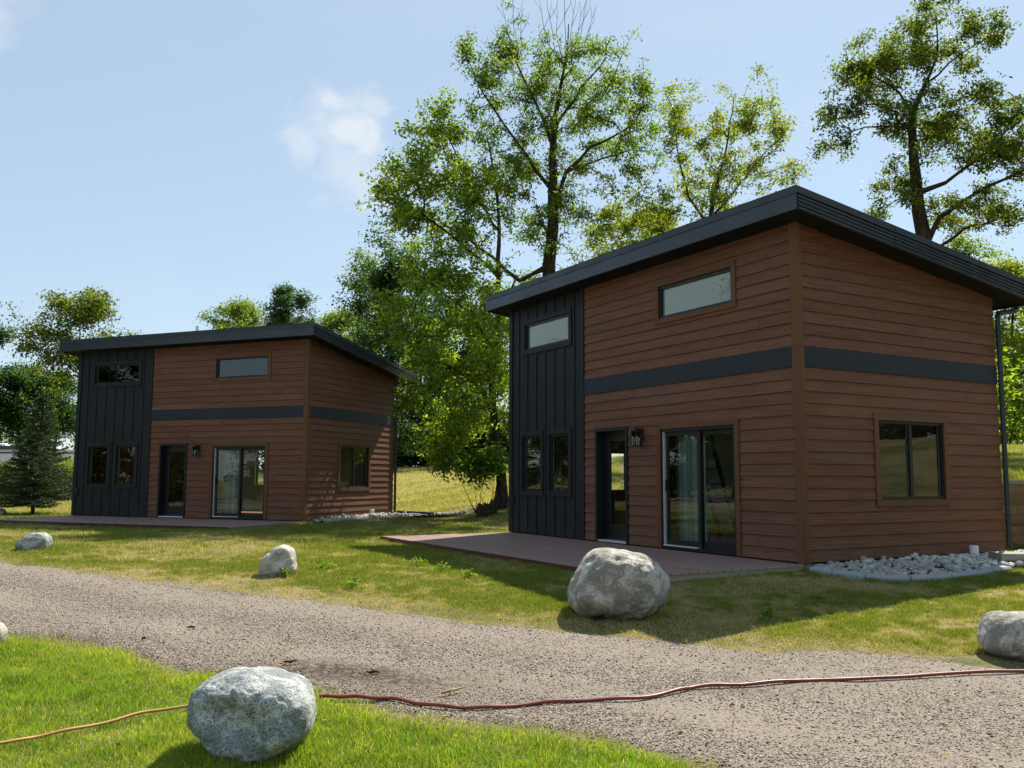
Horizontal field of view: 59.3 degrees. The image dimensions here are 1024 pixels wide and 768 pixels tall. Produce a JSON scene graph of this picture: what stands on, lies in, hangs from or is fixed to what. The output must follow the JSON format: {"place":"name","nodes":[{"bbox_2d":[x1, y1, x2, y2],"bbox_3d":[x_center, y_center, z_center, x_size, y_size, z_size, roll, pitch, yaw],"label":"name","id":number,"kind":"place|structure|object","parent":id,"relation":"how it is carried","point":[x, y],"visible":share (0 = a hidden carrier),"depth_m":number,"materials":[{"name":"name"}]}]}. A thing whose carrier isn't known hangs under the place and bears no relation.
{"place":"outdoors","nodes":[
{"label":"outdoors","id":0,"kind":"place"},
{"bbox_2d":[0,629,754,767],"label":"lush grass","id":1,"kind":"structure","parent":0,"point":[69,674],"depth_m":5.61,"materials":[{"name":"green plant"}]},
{"bbox_2d":[0,558,1023,767],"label":"gravel road","id":2,"kind":"structure","parent":0,"point":[721,717],"depth_m":7.05,"materials":[{"name":"grey gravel"}]},
{"bbox_2d":[283,660,297,662],"bbox_3d":[-1.801,2.262,7.334,0.131,0.030,0.023,2,-6,-20],"label":"bark piece","id":3,"kind":"object","parent":2,"relation":"on","point":[289,661],"visible":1,"depth_m":7.32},
{"bbox_2d":[441,686,465,693],"bbox_3d":[-0.424,2.235,6.573,0.223,0.030,0.032,5,-8,-41],"label":"dry stick","id":4,"kind":"object","parent":2,"relation":"on","point":[449,690],"visible":1,"depth_m":6.54,"materials":[{"name":"beige wood"}]},
{"bbox_2d":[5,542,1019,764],"bbox_3d":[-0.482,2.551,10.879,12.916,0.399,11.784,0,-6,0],"label":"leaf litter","id":5,"kind":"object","parent":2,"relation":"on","point":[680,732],"visible":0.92,"depth_m":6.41,"materials":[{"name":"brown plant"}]},
{"bbox_2d":[319,669,1023,709],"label":"garden hose","id":6,"kind":"object","parent":2,"relation":"on","point":[472,707],"visible":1,"depth_m":6.42,"materials":[{"name":"red rubber"}]},
{"bbox_2d":[0,450,1023,767],"bbox_3d":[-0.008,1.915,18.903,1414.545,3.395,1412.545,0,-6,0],"label":"ground","id":7,"kind":"structure","parent":0,"point":[970,658],"depth_m":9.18,"materials":[{"name":"green plant"}]},
{"bbox_2d":[0,508,6,514],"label":"boulder","id":8,"kind":"object","parent":7,"relation":"on","point":[3,511],"visible":0.66,"depth_m":28.96,"materials":[{"name":"beige stone"}]},
{"bbox_2d":[0,622,7,642],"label":"boulder","id":9,"kind":"object","parent":7,"relation":"on","point":[3,631],"visible":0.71,"depth_m":8.05,"materials":[{"name":"stone"}]},
{"bbox_2d":[0,456,21,497],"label":"hedge shrub","id":10,"kind":"object","parent":7,"relation":"on","point":[3,471],"visible":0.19,"depth_m":49.07,"materials":[{"name":"green plant"}]},
{"bbox_2d":[0,307,32,439],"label":"woodland tree","id":11,"kind":"object","parent":7,"relation":"on","point":[5,336],"visible":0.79,"depth_m":58.66,"materials":[{"name":"green plant"}]},
{"bbox_2d":[15,532,52,550],"bbox_3d":[-8.134,2.704,15.297,0.553,0.368,0.459,0,-6,0],"label":"boulder","id":12,"kind":"object","parent":7,"relation":"on","point":[38,540],"visible":0.73,"depth_m":15.13,"materials":[{"name":"grey stone"}]},
{"bbox_2d":[0,432,72,514],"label":"spruce tree","id":13,"kind":"object","parent":7,"relation":"on","point":[33,497],"visible":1,"depth_m":29.58,"materials":[{"name":"green plant"}]},
{"bbox_2d":[0,356,72,457],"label":"woodland tree","id":14,"kind":"object","parent":7,"relation":"on","point":[22,402],"visible":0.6,"depth_m":59.46,"materials":[{"name":"green plant"}]},
{"bbox_2d":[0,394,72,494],"bbox_3d":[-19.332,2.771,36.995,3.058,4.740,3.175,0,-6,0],"label":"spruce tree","id":15,"kind":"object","parent":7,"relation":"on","point":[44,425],"visible":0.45,"depth_m":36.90,"materials":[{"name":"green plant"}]},
{"bbox_2d":[0,443,73,465],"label":"camper trailer","id":16,"kind":"object","parent":7,"relation":"on","point":[6,451],"visible":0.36,"depth_m":87.73,"materials":[{"name":"white metal"}]},
{"bbox_2d":[0,424,74,449],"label":"field undergrowth","id":17,"kind":"object","parent":7,"relation":"on","point":[4,437],"depth_m":97.63,"materials":[{"name":"green plant"}]},
{"bbox_2d":[33,369,77,456],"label":"woodland tree","id":18,"kind":"object","parent":7,"relation":"on","point":[65,412],"visible":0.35,"depth_m":65.44,"materials":[{"name":"green plant"}]},
{"bbox_2d":[54,453,73,500],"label":"hedge shrub","id":19,"kind":"object","parent":7,"relation":"on","point":[70,463],"visible":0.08,"depth_m":45.22,"materials":[{"name":"green plant"}]},
{"bbox_2d":[0,284,143,403],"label":"woodland tree","id":20,"kind":"object","parent":7,"relation":"on","point":[91,306],"visible":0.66,"depth_m":51.37,"materials":[{"name":"green plant"}]},
{"bbox_2d":[0,704,187,744],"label":"thin hose","id":21,"kind":"object","parent":7,"relation":"on","point":[89,725],"visible":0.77,"depth_m":5.64,"materials":[{"name":"orange rubber"}]},
{"bbox_2d":[0,515,303,529],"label":"deck","id":22,"kind":"structure","parent":7,"relation":"on","point":[131,522],"depth_m":23.43,"materials":[{"name":"brown wood"}]},
{"bbox_2d":[192,294,268,329],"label":"aspen tree","id":23,"kind":"object","parent":7,"relation":"on","point":[245,313],"visible":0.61,"depth_m":73.69,"materials":[{"name":"green plant"}]},
{"bbox_2d":[60,322,416,522],"bbox_3d":[-8.428,1.357,28.118,9.200,6.020,5.857,-2,-6,22],"label":"cabin","id":24,"kind":"object","parent":7,"relation":"on","point":[189,424],"visible":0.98,"depth_m":25.98,"materials":[{"name":"brown wood"}]},
{"bbox_2d":[84,442,110,487],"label":"tower window","id":25,"kind":"structure","parent":24,"relation":"in","point":[88,483],"depth_m":27.00,"materials":[{"name":"black metal"}]},
{"bbox_2d":[92,360,142,387],"bbox_3d":[-11.825,-0.301,27.023,1.930,0.769,0.137,-2,-6,22],"label":"tower loft window","id":26,"kind":"structure","parent":24,"relation":"in","point":[96,369],"depth_m":27.00,"materials":[{"name":"black metal"}]},
{"bbox_2d":[112,442,138,488],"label":"tower window","id":27,"kind":"structure","parent":24,"relation":"in","point":[117,445],"depth_m":26.58,"materials":[{"name":"black metal"}]},
{"bbox_2d":[156,443,187,517],"bbox_3d":[-9.705,2.768,25.908,1.007,2.107,0.265,-2,-6,22],"label":"entrance door","id":28,"kind":"structure","parent":24,"relation":"in","point":[165,449],"depth_m":26.01,"materials":[{"name":"metal"}]},
{"bbox_2d":[208,442,268,519],"bbox_3d":[-7.519,2.694,25.090,1.974,2.102,0.392,-2,-6,22],"label":"sliding door","id":29,"kind":"structure","parent":24,"relation":"in","point":[232,463],"depth_m":25.25,"materials":[{"name":"grey glass"}]},
{"bbox_2d":[213,352,271,381],"bbox_3d":[-7.556,-0.468,25.302,1.982,0.746,0.137,-2,-6,22],"label":"loft window","id":30,"kind":"structure","parent":24,"relation":"in","point":[217,358],"depth_m":25.28,"materials":[{"name":"brown wood"}]},
{"bbox_2d":[337,442,370,490],"bbox_3d":[-4.659,2.424,26.404,0.137,1.402,1.765,-2,-6,22],"label":"side window","id":31,"kind":"structure","parent":24,"relation":"in","point":[367,467],"depth_m":26.43,"materials":[{"name":"brown wood"}]},
{"bbox_2d":[187,666,316,764],"bbox_3d":[-1.536,1.965,5.365,0.716,0.528,0.685,0,-6,0],"label":"boulder","id":32,"kind":"object","parent":7,"relation":"on","point":[265,713],"visible":0.92,"depth_m":5.09,"materials":[{"name":"grey stone"}]},
{"bbox_2d":[258,544,297,576],"bbox_3d":[-3.070,2.334,11.828,0.484,0.444,0.411,0,-6,0],"label":"boulder","id":33,"kind":"object","parent":7,"relation":"on","point":[273,560],"visible":0.86,"depth_m":11.66,"materials":[{"name":"stone"}]},
{"bbox_2d":[278,567,294,575],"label":"weed","id":34,"kind":"object","parent":7,"relation":"on","point":[285,572],"visible":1,"depth_m":11.57,"materials":[{"name":"green plant"}]},
{"bbox_2d":[256,280,321,325],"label":"woodland tree","id":35,"kind":"object","parent":7,"relation":"on","point":[286,298],"visible":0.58,"depth_m":72.24,"materials":[{"name":"green plant"}]},
{"bbox_2d":[310,558,336,568],"bbox_3d":[-2.614,2.483,12.429,0.309,0.161,0.329,-4,-7,37],"label":"weed","id":36,"kind":"object","parent":7,"relation":"on","point":[323,563],"visible":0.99,"depth_m":12.39,"materials":[{"name":"green plant"}]},
{"bbox_2d":[313,304,363,340],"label":"woodland tree","id":37,"kind":"object","parent":7,"relation":"on","point":[330,322],"visible":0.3,"depth_m":69.85,"materials":[{"name":"green plant"}]},
{"bbox_2d":[344,578,361,586],"bbox_3d":[-1.904,2.380,10.806,0.214,0.113,0.254,3,-7,-28],"label":"weed","id":38,"kind":"object","parent":7,"relation":"on","point":[353,581],"visible":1,"depth_m":10.79,"materials":[{"name":"green plant"}]},
{"bbox_2d":[333,246,383,354],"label":"poplar tree","id":39,"kind":"object","parent":7,"relation":"on","point":[360,262],"visible":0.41,"depth_m":60.68,"materials":[{"name":"green plant"}]},
{"bbox_2d":[347,317,416,466],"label":"woodland tree","id":40,"kind":"object","parent":7,"relation":"on","point":[407,461],"visible":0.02,"depth_m":66.04,"materials":[{"name":"green plant"}]},
{"bbox_2d":[258,409,508,472],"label":"wood undergrowth","id":41,"kind":"object","parent":7,"relation":"on","point":[413,462],"visible":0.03,"depth_m":65.66,"materials":[{"name":"green plant"}]},
{"bbox_2d":[311,510,466,521],"bbox_3d":[-3.989,3.880,26.623,2.080,0.208,5.741,-5,-8,42],"label":"stone bed","id":42,"kind":"object","parent":7,"relation":"on","point":[369,515],"visible":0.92,"depth_m":26.65,"materials":[{"name":"grey stone"}]},
{"bbox_2d":[396,511,433,514],"bbox_3d":[-3.023,4.024,28.081,1.396,0.120,0.100,-3,-7,30],"label":"drain pipe","id":43,"kind":"object","parent":42,"relation":"on","point":[426,513],"visible":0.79,"depth_m":28.01,"materials":[{"name":"metal"}]},
{"bbox_2d":[330,215,448,470],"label":"poplar tree","id":44,"kind":"object","parent":7,"relation":"on","point":[380,278],"visible":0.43,"depth_m":55.97,"materials":[{"name":"green plant"}]},
{"bbox_2d":[325,514,460,522],"bbox_3d":[-3.490,3.905,26.114,0.773,0.174,5.148,-5,-8,42],"label":"garden edging","id":45,"kind":"object","parent":7,"relation":"on","point":[340,520],"visible":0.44,"depth_m":25.85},
{"bbox_2d":[402,555,428,564],"bbox_3d":[-1.358,2.543,12.936,0.362,0.178,0.358,4,-7,-35],"label":"weed","id":46,"kind":"object","parent":7,"relation":"on","point":[416,560],"visible":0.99,"depth_m":12.87,"materials":[{"name":"green plant"}]},
{"bbox_2d":[401,272,451,466],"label":"woodland tree","id":47,"kind":"object","parent":7,"relation":"on","point":[413,412],"visible":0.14,"depth_m":67.87,"materials":[{"name":"green plant"}]},
{"bbox_2d":[398,377,469,457],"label":"woodland tree","id":48,"kind":"object","parent":7,"relation":"on","point":[441,395],"depth_m":73.23,"materials":[{"name":"green plant"}]},
{"bbox_2d":[354,86,526,509],"bbox_3d":[-2.329,-2.785,28.476,5.980,13.580,6.327,0,-6,0],"label":"maple tree","id":49,"kind":"object","parent":7,"relation":"on","point":[430,360],"visible":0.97,"depth_m":27.80,"materials":[{"name":"green plant"}]},
{"bbox_2d":[432,561,450,570],"bbox_3d":[-0.959,2.451,12.154,0.257,0.147,0.243,-3,-7,26],"label":"weed","id":50,"kind":"object","parent":7,"relation":"on","point":[440,566],"visible":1,"depth_m":12.14,"materials":[{"name":"green plant"}]},
{"bbox_2d":[415,297,496,464],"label":"woodland tree","id":51,"kind":"object","parent":7,"relation":"on","point":[463,353],"visible":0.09,"depth_m":65.89,"materials":[{"name":"green plant"}]},
{"bbox_2d":[424,438,508,512],"bbox_3d":[-1.250,2.726,26.841,2.842,2.262,1.891,5,-7,-37],"label":"sucker shrub","id":52,"kind":"object","parent":7,"relation":"on","point":[485,464],"visible":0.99,"depth_m":26.83,"materials":[{"name":"green plant"}]},
{"bbox_2d":[460,568,476,577],"bbox_3d":[-0.548,2.420,11.507,0.242,0.140,0.188,0,-6,0],"label":"weed","id":53,"kind":"object","parent":7,"relation":"on","point":[466,571],"visible":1,"depth_m":11.49,"materials":[{"name":"green plant"}]},
{"bbox_2d":[476,498,497,517],"bbox_3d":[-0.737,3.717,26.816,0.674,0.650,0.411,4,-7,-35],"label":"tree stump","id":54,"kind":"object","parent":7,"relation":"on","point":[486,509],"visible":0.82,"depth_m":26.72,"materials":[{"name":"brown wood"}]},
{"bbox_2d":[458,275,521,449],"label":"woodland tree","id":55,"kind":"object","parent":7,"relation":"on","point":[501,287],"visible":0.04,"depth_m":70.11,"materials":[{"name":"green plant"}]},
{"bbox_2d":[477,265,540,456],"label":"woodland tree","id":56,"kind":"object","parent":7,"relation":"on","point":[499,411],"visible":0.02,"depth_m":64.69,"materials":[{"name":"green plant"}]},
{"bbox_2d":[0,444,1023,514],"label":"field grass","id":57,"kind":"structure","parent":7,"relation":"on","point":[1015,449],"depth_m":34.60,"materials":[{"name":"plant"}]},
{"bbox_2d":[422,0,678,282],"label":"ash tree","id":58,"kind":"object","parent":7,"relation":"on","point":[510,54],"visible":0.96,"depth_m":31.44,"materials":[{"name":"green plant"}]},
{"bbox_2d":[380,532,803,581],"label":"deck","id":59,"kind":"structure","parent":7,"relation":"on","point":[565,553],"depth_m":14.40,"materials":[{"name":"brown wood"}]},
{"bbox_2d":[567,548,669,619],"bbox_3d":[1.097,2.075,9.324,1.049,0.740,0.918,0,-6,0],"label":"boulder","id":60,"kind":"object","parent":7,"relation":"on","point":[620,584],"visible":0.98,"depth_m":8.97,"materials":[{"name":"stone"}]},
{"bbox_2d":[606,198,705,252],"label":"woodland tree","id":61,"kind":"object","parent":7,"relation":"on","point":[641,235],"visible":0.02,"depth_m":46.85,"materials":[{"name":"green plant"}]},
{"bbox_2d":[568,62,814,262],"bbox_3d":[7.346,-5.164,36.401,10.295,15.717,6.492,0,-6,0],"label":"elm tree","id":62,"kind":"object","parent":7,"relation":"on","point":[627,225],"visible":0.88,"depth_m":36.58,"materials":[{"name":"green plant"}]},
{"bbox_2d":[485,185,1023,569],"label":"cabin","id":63,"kind":"object","parent":7,"relation":"on","point":[822,369],"visible":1,"depth_m":14.55,"materials":[{"name":"brown wood"}]},
{"bbox_2d":[519,430,543,495],"bbox_3d":[0.459,1.691,19.175,0.137,1.362,0.951,4,-7,-30],"label":"tower window","id":64,"kind":"structure","parent":63,"relation":"in","point":[524,436],"depth_m":19.39,"materials":[{"name":"black metal"}]},
{"bbox_2d":[522,307,571,355],"bbox_3d":[0.760,-1.079,18.956,0.137,0.769,1.930,4,-7,-30],"label":"tower loft window","id":65,"kind":"structure","parent":63,"relation":"in","point":[553,330],"depth_m":18.97,"materials":[{"name":"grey glass"}]},
{"bbox_2d":[546,428,571,496],"bbox_3d":[0.993,1.597,18.250,0.137,1.362,0.920,4,-7,-30],"label":"tower window","id":66,"kind":"structure","parent":63,"relation":"in","point":[550,439],"depth_m":18.46,"materials":[{"name":"black glass"}]},
{"bbox_2d":[595,426,628,543],"bbox_3d":[1.938,1.867,16.700,0.265,2.107,1.007,4,-7,-30],"label":"entrance door","id":67,"kind":"structure","parent":63,"relation":"in","point":[605,531],"depth_m":17.00,"materials":[{"name":"metal"}]},
{"bbox_2d":[654,260,736,324],"bbox_3d":[3.055,-1.488,14.982,0.137,0.746,1.982,4,-7,-30],"label":"loft window","id":68,"kind":"structure","parent":63,"relation":"in","point":[713,288],"depth_m":14.96,"materials":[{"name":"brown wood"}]},
{"bbox_2d":[656,418,741,555],"bbox_3d":[3.154,1.668,14.716,0.392,2.102,1.974,4,-7,-30],"label":"sliding door","id":69,"kind":"structure","parent":63,"relation":"in","point":[690,435],"depth_m":15.11,"materials":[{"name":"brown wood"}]},
{"bbox_2d":[705,434,734,537],"bbox_3d":[3.959,1.771,17.791,0.490,2.460,1.000,4,-7,-30],"label":"loft ladder","id":70,"kind":"object","parent":63,"relation":"in","point":[724,488],"visible":0.59,"depth_m":17.61,"materials":[{"name":"brown wood"}]},
{"bbox_2d":[872,413,951,506],"bbox_3d":[6.195,1.189,14.008,1.765,1.402,0.137,4,-7,-30],"label":"side window","id":71,"kind":"structure","parent":63,"relation":"in","point":[940,424],"depth_m":14.02,"materials":[{"name":"brown wood"}]},
{"bbox_2d":[758,606,776,618],"bbox_3d":[2.585,2.314,9.094,0.178,0.138,0.245,0,-6,0],"label":"weed","id":72,"kind":"object","parent":7,"relation":"on","point":[769,612],"visible":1,"depth_m":9.09,"materials":[{"name":"green plant"}]},
{"bbox_2d":[805,593,828,600],"bbox_3d":[3.386,2.380,10.021,0.240,0.106,0.236,5,-8,-38],"label":"weed","id":73,"kind":"object","parent":7,"relation":"on","point":[819,597],"visible":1,"depth_m":9.99,"materials":[{"name":"green plant"}]},
{"bbox_2d":[809,565,1012,581],"bbox_3d":[5.551,2.570,12.097,2.861,0.174,1.138,0,-6,0],"label":"garden edging","id":74,"kind":"object","parent":7,"relation":"on","point":[901,578],"visible":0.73,"depth_m":11.84,"materials":[{"name":"concrete"}]},
{"bbox_2d":[805,0,1023,244],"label":"oak tree","id":75,"kind":"object","parent":7,"relation":"on","point":[889,60],"visible":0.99,"depth_m":29.50,"materials":[{"name":"green plant"}]},
{"bbox_2d":[814,549,1023,574],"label":"stone bed","id":76,"kind":"object","parent":7,"relation":"on","point":[917,565],"visible":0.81,"depth_m":12.64,"materials":[{"name":"grey stone"}]},
{"bbox_2d":[969,545,978,554],"bbox_3d":[7.283,2.680,14.181,0.136,0.265,0.136,0,-6,0],"label":"pipe stub","id":77,"kind":"object","parent":76,"relation":"on","point":[973,549],"visible":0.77,"depth_m":14.14,"materials":[{"name":"white plastic"}]},
{"bbox_2d":[941,225,1019,331],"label":"woodland tree","id":78,"kind":"object","parent":7,"relation":"on","point":[964,245],"visible":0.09,"depth_m":48.63,"materials":[{"name":"green plant"}]},
{"bbox_2d":[977,611,1023,660],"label":"boulder","id":79,"kind":"object","parent":7,"relation":"on","point":[1000,634],"visible":0.96,"depth_m":7.63,"materials":[{"name":"stone"}]},
{"bbox_2d":[982,252,1023,443],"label":"woodland tree","id":80,"kind":"object","parent":7,"relation":"on","point":[1016,268],"visible":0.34,"depth_m":44.21,"materials":[{"name":"green plant"}]},
{"bbox_2d":[988,551,1023,568],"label":"block pier","id":81,"kind":"structure","parent":7,"relation":"on","point":[1010,556],"depth_m":13.07,"materials":[{"name":"grey concrete"}]},
{"bbox_2d":[995,346,1023,443],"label":"bank undergrowth","id":82,"kind":"object","parent":7,"relation":"on","point":[1014,420],"visible":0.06,"depth_m":37.48,"materials":[{"name":"green plant"}]},
{"bbox_2d":[997,331,1023,444],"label":"woodland tree","id":83,"kind":"object","parent":7,"relation":"on","point":[1010,404],"visible":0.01,"depth_m":49.57,"materials":[{"name":"green plant"}]},
{"bbox_2d":[998,306,1023,424],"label":"woodland tree","id":84,"kind":"object","parent":7,"relation":"on","point":[1021,324],"visible":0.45,"depth_m":41.13,"materials":[{"name":"green plant"}]},
{"bbox_2d":[1001,480,1023,547],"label":"retaining wall","id":85,"kind":"structure","parent":7,"relation":"on","point":[1016,490],"depth_m":16.81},
{"bbox_2d":[0,0,1023,467],"label":"sky","id":86,"kind":"structure","parent":0,"point":[178,159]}
]}

